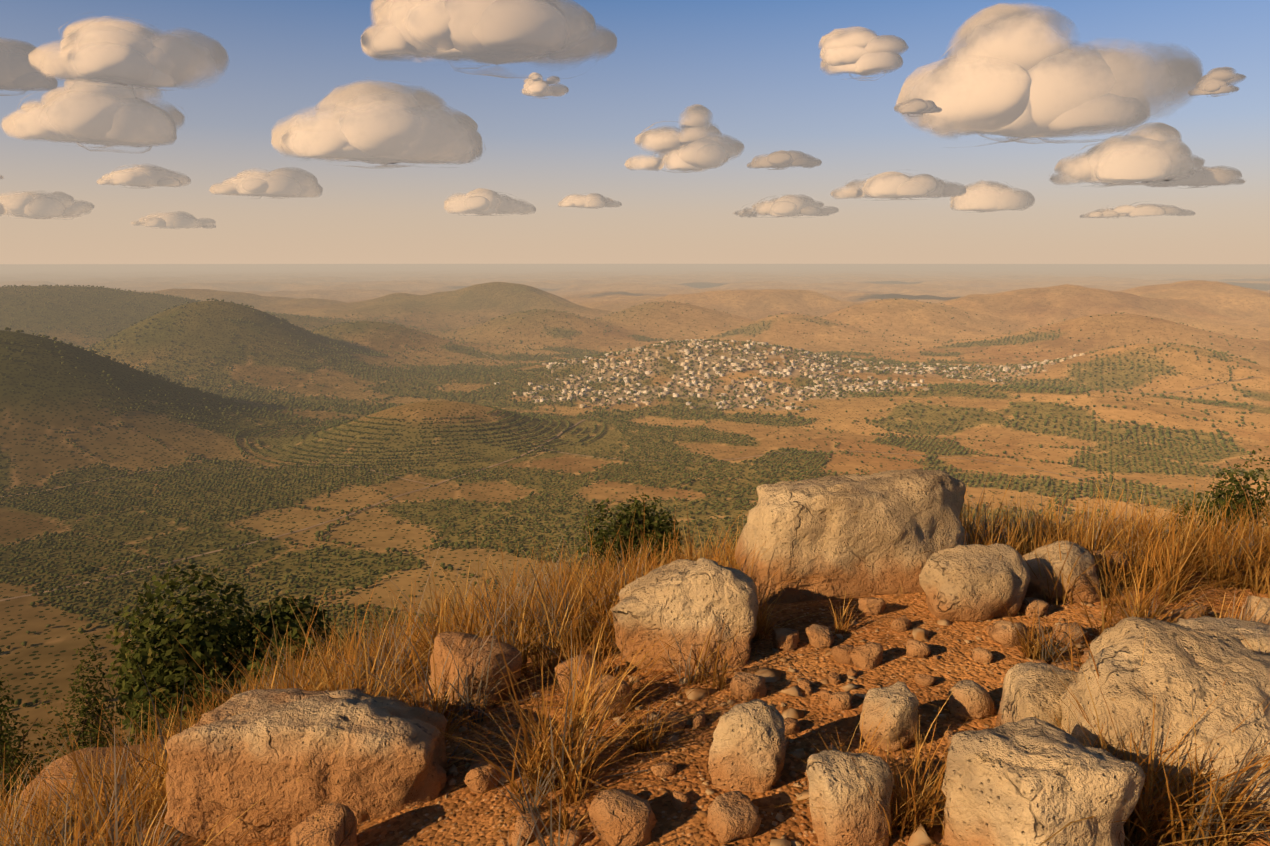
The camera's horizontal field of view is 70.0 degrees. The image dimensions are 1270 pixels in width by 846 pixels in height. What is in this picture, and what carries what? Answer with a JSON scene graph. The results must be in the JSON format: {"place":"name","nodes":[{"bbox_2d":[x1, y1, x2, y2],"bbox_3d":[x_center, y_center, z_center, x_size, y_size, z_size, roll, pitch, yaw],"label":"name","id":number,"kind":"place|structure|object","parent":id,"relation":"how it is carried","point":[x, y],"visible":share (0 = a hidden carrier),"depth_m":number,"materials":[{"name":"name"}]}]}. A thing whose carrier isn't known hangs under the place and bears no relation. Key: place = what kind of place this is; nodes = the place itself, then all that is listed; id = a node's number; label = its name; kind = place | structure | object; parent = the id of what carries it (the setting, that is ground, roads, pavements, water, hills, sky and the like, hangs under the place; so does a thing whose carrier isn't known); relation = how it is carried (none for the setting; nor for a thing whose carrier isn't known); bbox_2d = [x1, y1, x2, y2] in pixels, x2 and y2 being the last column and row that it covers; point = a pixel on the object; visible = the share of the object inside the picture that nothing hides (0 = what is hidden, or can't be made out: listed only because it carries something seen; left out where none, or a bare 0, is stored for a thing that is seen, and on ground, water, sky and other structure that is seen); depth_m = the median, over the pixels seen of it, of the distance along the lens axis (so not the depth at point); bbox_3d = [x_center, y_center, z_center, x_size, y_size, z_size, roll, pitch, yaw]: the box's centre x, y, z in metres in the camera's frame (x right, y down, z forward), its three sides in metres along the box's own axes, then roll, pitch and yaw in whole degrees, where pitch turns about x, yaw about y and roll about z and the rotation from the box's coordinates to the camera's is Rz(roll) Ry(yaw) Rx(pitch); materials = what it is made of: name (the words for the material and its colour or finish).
{"place":"outdoors","nodes":[
{"label":"outdoors","id":0,"kind":"place"},
{"bbox_2d":[0,38,57,95],"bbox_3d":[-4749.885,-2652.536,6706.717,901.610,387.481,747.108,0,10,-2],"label":"cloud","id":1,"kind":"structure","parent":0,"point":[18,71],"depth_m":6581.58,"materials":[{"name":"white"}]},
{"bbox_2d":[0,191,94,219],"bbox_3d":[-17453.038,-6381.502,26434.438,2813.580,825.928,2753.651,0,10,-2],"label":"cloud","id":2,"kind":"structure","parent":0,"point":[35,205],"depth_m":25770.12,"materials":[{"name":"white"}]},
{"bbox_2d":[0,79,184,152],"bbox_3d":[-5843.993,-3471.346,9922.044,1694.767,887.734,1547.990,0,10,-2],"label":"cloud","id":3,"kind":"structure","parent":0,"point":[84,112],"depth_m":9447.80,"materials":[{"name":"white"}]},
{"bbox_2d":[28,15,228,90],"bbox_3d":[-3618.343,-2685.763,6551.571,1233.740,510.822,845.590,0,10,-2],"label":"cloud","id":4,"kind":"structure","parent":0,"point":[103,49],"depth_m":6382.55,"materials":[{"name":"white"}]},
{"bbox_2d":[97,163,190,188],"bbox_3d":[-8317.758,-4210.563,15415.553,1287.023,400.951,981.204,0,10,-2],"label":"cloud","id":5,"kind":"structure","parent":0,"point":[146,177],"depth_m":15240.33,"materials":[{"name":"white"}]},
{"bbox_2d":[131,211,215,228],"bbox_3d":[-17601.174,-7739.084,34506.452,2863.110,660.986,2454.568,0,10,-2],"label":"cloud","id":6,"kind":"structure","parent":0,"point":[176,220],"depth_m":34062.04,"materials":[{"name":"white"}]},
{"bbox_2d":[209,167,322,198],"bbox_3d":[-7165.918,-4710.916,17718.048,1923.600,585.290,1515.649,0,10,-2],"label":"cloud","id":7,"kind":"structure","parent":0,"point":[287,182],"depth_m":17355.38,"materials":[{"name":"white"}]},
{"bbox_2d":[271,77,484,168],"bbox_3d":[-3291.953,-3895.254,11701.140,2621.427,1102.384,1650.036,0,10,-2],"label":"cloud","id":8,"kind":"structure","parent":0,"point":[382,123],"depth_m":11228.84,"materials":[{"name":"white"}]},
{"bbox_2d":[360,0,617,78],"bbox_3d":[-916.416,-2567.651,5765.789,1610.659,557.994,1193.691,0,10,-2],"label":"cloud","id":9,"kind":"structure","parent":0,"point":[496,32],"depth_m":5425.95,"materials":[{"name":"white"}]},
{"bbox_2d":[444,188,535,215],"bbox_3d":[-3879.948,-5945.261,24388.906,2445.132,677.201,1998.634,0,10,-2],"label":"cloud","id":10,"kind":"structure","parent":0,"point":[483,202],"depth_m":23950.78,"materials":[{"name":"white"}]},
{"bbox_2d":[520,72,568,98],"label":"cloud","id":11,"kind":"structure","parent":0,"point":[537,86],"depth_m":6930.54,"materials":[{"name":"white"}]},
{"bbox_2d":[558,193,621,208],"bbox_3d":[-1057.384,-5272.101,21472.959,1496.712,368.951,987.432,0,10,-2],"label":"cloud","id":12,"kind":"structure","parent":0,"point":[593,200],"depth_m":21168.84,"materials":[{"name":"white"}]},
{"bbox_2d":[0,264,1269,845],"bbox_3d":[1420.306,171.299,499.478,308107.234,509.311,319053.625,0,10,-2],"label":"ground","id":13,"kind":"structure","parent":0,"point":[1188,304],"depth_m":1968.91,"materials":[{"name":"brown soil"}]},
{"bbox_2d":[0,657,50,825],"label":"bush","id":14,"kind":"object","parent":13,"relation":"on","point":[9,748],"depth_m":6.91,"materials":[{"name":"green plant"}]},
{"bbox_2d":[37,625,126,767],"bbox_3d":[-4.821,3.090,8.061,0.913,2.608,0.736,0,10,-2],"label":"bush","id":15,"kind":"object","parent":13,"relation":"on","point":[85,710],"depth_m":7.83,"materials":[{"name":"green plant"}]},
{"bbox_2d":[13,743,164,841],"bbox_3d":[-2.945,2.062,4.993,0.812,0.414,0.691,0,10,-2],"label":"rock","id":16,"kind":"object","parent":13,"relation":"on","point":[65,765],"visible":0.08,"depth_m":4.97,"materials":[{"name":"stone"}]},
{"bbox_2d":[104,565,341,745],"bbox_3d":[-3.031,2.081,7.152,2.536,1.949,1.730,0,10,-2],"label":"bush","id":17,"kind":"object","parent":13,"relation":"on","point":[168,665],"depth_m":6.91,"materials":[{"name":"green plant"}]},
{"bbox_2d":[164,688,447,845],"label":"rock","id":18,"kind":"object","parent":13,"relation":"on","point":[299,756],"visible":0.98,"depth_m":2.94,"materials":[{"name":"stone"}]},
{"bbox_2d":[290,802,357,845],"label":"rock","id":19,"kind":"object","parent":13,"relation":"on","point":[332,824],"visible":1,"depth_m":2.69,"materials":[{"name":"stone"}]},
{"bbox_2d":[437,765,446,791],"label":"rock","id":20,"kind":"object","parent":13,"relation":"on","point":[441,773],"visible":0.17,"depth_m":3.05,"materials":[{"name":"stone"}]},
{"bbox_2d":[427,632,521,714],"bbox_3d":[-0.681,1.089,3.867,0.374,0.368,0.342,-7,13,-36],"label":"rock","id":21,"kind":"object","parent":13,"relation":"on","point":[463,653],"visible":0.56,"depth_m":3.75,"materials":[{"name":"stone"}]},
{"bbox_2d":[464,761,500,793],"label":"rock","id":22,"kind":"object","parent":13,"relation":"on","point":[480,784],"visible":0.85,"depth_m":3.01,"materials":[{"name":"stone"}]},
{"bbox_2d":[555,654,599,692],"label":"rock","id":23,"kind":"object","parent":13,"relation":"on","point":[561,671],"visible":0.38,"depth_m":3.75,"materials":[{"name":"stone"}]},
{"bbox_2d":[585,674,632,720],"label":"rock","id":24,"kind":"object","parent":13,"relation":"on","point":[620,690],"visible":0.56,"depth_m":3.43,"materials":[{"name":"stone"}]},
{"bbox_2d":[589,789,655,845],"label":"rock","id":25,"kind":"object","parent":13,"relation":"on","point":[635,825],"visible":0.96,"depth_m":2.59,"materials":[{"name":"stone"}]},
{"bbox_2d":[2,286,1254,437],"bbox_3d":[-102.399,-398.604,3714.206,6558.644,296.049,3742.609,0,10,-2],"label":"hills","id":26,"kind":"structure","parent":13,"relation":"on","point":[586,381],"depth_m":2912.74,"materials":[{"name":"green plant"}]},
{"bbox_2d":[0,284,1258,449],"bbox_3d":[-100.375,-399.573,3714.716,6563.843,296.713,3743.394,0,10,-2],"label":"trees","id":27,"kind":"object","parent":26,"relation":"on","point":[499,370],"visible":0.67,"depth_m":2891.47,"materials":[{"name":"green plant"}]},
{"bbox_2d":[0,315,1259,600],"bbox_3d":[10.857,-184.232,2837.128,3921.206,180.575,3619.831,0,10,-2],"label":"valley roads","id":28,"kind":"structure","parent":13,"relation":"on","point":[500,463],"depth_m":1714.29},
{"bbox_2d":[1,373,1258,707],"bbox_3d":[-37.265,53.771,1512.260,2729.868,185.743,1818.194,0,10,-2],"label":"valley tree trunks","id":29,"kind":"object","parent":13,"relation":"on","point":[431,507],"visible":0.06,"depth_m":1634.36,"materials":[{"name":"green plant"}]},
{"bbox_2d":[0,369,1260,799],"bbox_3d":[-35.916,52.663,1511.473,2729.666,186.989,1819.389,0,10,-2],"label":"olive trees","id":30,"kind":"object","parent":13,"relation":"on","point":[344,481],"visible":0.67,"depth_m":1609.50,"materials":[{"name":"green plant"}]},
{"bbox_2d":[577,493,690,578],"bbox_3d":[0.004,1.005,6.786,0.868,1.012,0.650,0,10,-2],"label":"bush","id":31,"kind":"object","parent":13,"relation":"on","point":[650,526],"depth_m":6.45,"materials":[{"name":"green plant"}]},
{"bbox_2d":[0,461,1269,845],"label":"dry grass","id":32,"kind":"structure","parent":13,"relation":"on","point":[558,613],"depth_m":3.97,"materials":[{"name":"brown plant"}]},
{"bbox_2d":[610,557,758,672],"bbox_3d":[0.217,0.854,3.942,0.633,0.563,0.419,2,10,12],"label":"boulder","id":33,"kind":"object","parent":13,"relation":"on","point":[704,591],"visible":0.85,"depth_m":3.77,"materials":[{"name":"stone"}]},
{"bbox_2d":[707,791,760,842],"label":"rock","id":34,"kind":"object","parent":13,"relation":"on","point":[733,815],"visible":1,"depth_m":2.58,"materials":[{"name":"stone"}]},
{"bbox_2d":[708,699,786,792],"bbox_3d":[0.361,1.041,2.875,0.239,0.322,0.167,3,11,16],"label":"rock","id":35,"kind":"object","parent":13,"relation":"on","point":[747,752],"visible":0.85,"depth_m":2.81,"materials":[{"name":"stone"}]},
{"bbox_2d":[494,339,1084,410],"bbox_3d":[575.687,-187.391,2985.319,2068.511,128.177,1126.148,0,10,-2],"label":"village houses","id":36,"kind":"structure","parent":13,"relation":"on","point":[773,384],"depth_m":2916.78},
{"bbox_2d":[499,341,1072,409],"bbox_3d":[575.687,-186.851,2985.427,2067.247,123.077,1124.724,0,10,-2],"label":"village windows","id":37,"kind":"structure","parent":36,"relation":"attached to","point":[668,358],"depth_m":2905.20,"materials":[{"name":"black glass"}]},
{"bbox_2d":[426,597,1206,845],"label":"stones","id":38,"kind":"object","parent":13,"relation":"on","point":[866,656],"visible":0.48,"depth_m":3.66,"materials":[{"name":"stone"}]},
{"bbox_2d":[406,600,1258,845],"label":"pebbles","id":39,"kind":"object","parent":13,"relation":"on","point":[918,837],"visible":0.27,"depth_m":3.35,"materials":[{"name":"brown stone"}]},
{"bbox_2d":[806,749,893,845],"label":"rock","id":40,"kind":"object","parent":13,"relation":"on","point":[850,814],"visible":0.94,"depth_m":2.51,"materials":[{"name":"stone"}]},
{"bbox_2d":[735,469,968,604],"bbox_3d":[1.185,0.623,4.925,1.273,0.788,0.818,0,10,-2],"label":"rock","id":41,"kind":"object","parent":13,"relation":"on","point":[874,534],"visible":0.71,"depth_m":4.58,"materials":[{"name":"stone"}]},
{"bbox_2d":[859,681,918,751],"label":"rock","id":42,"kind":"object","parent":13,"relation":"on","point":[902,711],"visible":0.98,"depth_m":3.00,"materials":[{"name":"stone"}]},
{"bbox_2d":[948,680,993,719],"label":"rock","id":43,"kind":"object","parent":13,"relation":"on","point":[969,698],"visible":0.9,"depth_m":3.21,"materials":[{"name":"stone"}]},
{"bbox_2d":[919,543,1029,621],"bbox_3d":[1.581,0.766,4.257,0.514,0.404,0.390,0,10,-2],"label":"rock","id":44,"kind":"object","parent":13,"relation":"on","point":[962,582],"visible":0.9,"depth_m":4.13,"materials":[{"name":"stone"}]},
{"bbox_2d":[995,662,1077,727],"bbox_3d":[1.391,0.977,3.115,0.486,0.326,0.297,-10,14,-43],"label":"rock","id":45,"kind":"object","parent":13,"relation":"on","point":[1029,688],"visible":0.4,"depth_m":3.00,"materials":[{"name":"stone"}]},
{"bbox_2d":[941,717,1144,845],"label":"rock","id":46,"kind":"object","parent":13,"relation":"on","point":[1030,781],"visible":1,"depth_m":2.32,"materials":[{"name":"stone"}]},
{"bbox_2d":[1022,540,1100,602],"bbox_3d":[2.108,0.759,4.540,0.407,0.343,0.366,0,10,-2],"label":"rock","id":47,"kind":"object","parent":13,"relation":"on","point":[1086,560],"visible":0.6,"depth_m":4.42,"materials":[{"name":"stone"}]},
{"bbox_2d":[1090,550,1130,579],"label":"rock","id":48,"kind":"object","parent":13,"relation":"on","point":[1111,561],"visible":0.17,"depth_m":4.84,"materials":[{"name":"stone"}]},
{"bbox_2d":[1059,616,1269,818],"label":"boulder","id":49,"kind":"object","parent":13,"relation":"on","point":[1179,662],"visible":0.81,"depth_m":2.64,"materials":[{"name":"stone"}]},
{"bbox_2d":[1144,446,1269,545],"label":"bush","id":50,"kind":"object","parent":13,"relation":"on","point":[1240,497],"depth_m":7.37,"materials":[{"name":"green plant"}]},
{"bbox_2d":[1177,616,1269,655],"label":"rock","id":51,"kind":"object","parent":13,"relation":"on","point":[1233,626],"visible":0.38,"depth_m":3.45,"materials":[{"name":"stone"}]},
{"bbox_2d":[1242,596,1269,624],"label":"rock","id":52,"kind":"object","parent":13,"relation":"on","point":[1265,605],"visible":0.33,"depth_m":3.96,"materials":[{"name":"stone"}]},
{"bbox_2d":[0,0,1269,263],"label":"sky","id":53,"kind":"structure","parent":0,"point":[754,64],"materials":[{"name":"blue"}]},
{"bbox_2d":[624,104,743,172],"bbox_3d":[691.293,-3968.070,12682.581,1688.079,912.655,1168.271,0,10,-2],"label":"cloud","id":54,"kind":"structure","parent":0,"point":[699,143],"depth_m":12453.42,"materials":[{"name":"white"}]},
{"bbox_2d":[747,150,821,169],"bbox_3d":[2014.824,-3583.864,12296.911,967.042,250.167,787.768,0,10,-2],"label":"cloud","id":55,"kind":"structure","parent":0,"point":[781,159],"depth_m":12089.89,"materials":[{"name":"white"}]},
{"bbox_2d":[733,194,838,217],"bbox_3d":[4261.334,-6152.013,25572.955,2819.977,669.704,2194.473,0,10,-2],"label":"cloud","id":56,"kind":"structure","parent":0,"point":[790,205],"depth_m":25088.79,"materials":[{"name":"white"}]},
{"bbox_2d":[818,26,908,80],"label":"cloud","id":57,"kind":"structure","parent":0,"point":[863,51],"depth_m":6024.51,"materials":[{"name":"white"}]},
{"bbox_2d":[830,171,965,200],"bbox_3d":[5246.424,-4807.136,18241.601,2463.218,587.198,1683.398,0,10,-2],"label":"cloud","id":58,"kind":"structure","parent":0,"point":[891,185],"depth_m":17756.74,"materials":[{"name":"white"}]},
{"bbox_2d":[894,98,941,116],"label":"cloud","id":59,"kind":"structure","parent":0,"point":[914,106],"depth_m":7725.92,"materials":[{"name":"white"}]},
{"bbox_2d":[950,181,1034,212],"bbox_3d":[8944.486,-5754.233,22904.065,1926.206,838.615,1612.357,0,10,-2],"label":"cloud","id":60,"kind":"structure","parent":0,"point":[985,196],"depth_m":22393.48,"materials":[{"name":"white"}]},
{"bbox_2d":[896,2,1202,147],"bbox_3d":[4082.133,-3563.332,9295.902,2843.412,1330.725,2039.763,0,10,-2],"label":"cloud","id":61,"kind":"structure","parent":0,"point":[1016,71],"depth_m":8648.33,"materials":[{"name":"white"}]},
{"bbox_2d":[1049,122,1205,187],"bbox_3d":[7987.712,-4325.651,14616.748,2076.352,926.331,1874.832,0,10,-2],"label":"cloud","id":62,"kind":"structure","parent":0,"point":[1154,151],"depth_m":14122.61,"materials":[{"name":"white"}]},
{"bbox_2d":[1080,202,1194,218],"bbox_3d":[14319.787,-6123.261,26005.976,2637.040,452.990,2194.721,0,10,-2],"label":"cloud","id":63,"kind":"structure","parent":0,"point":[1140,210],"depth_m":25295.11,"materials":[{"name":"white"}]},
{"bbox_2d":[1141,166,1244,188],"bbox_3d":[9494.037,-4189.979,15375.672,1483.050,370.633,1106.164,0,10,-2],"label":"cloud","id":64,"kind":"structure","parent":0,"point":[1214,176],"depth_m":14952.84,"materials":[{"name":"white"}]},
{"bbox_2d":[1188,67,1245,96],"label":"cloud","id":65,"kind":"structure","parent":0,"point":[1219,81],"depth_m":6812.74,"materials":[{"name":"white"}]}
]}

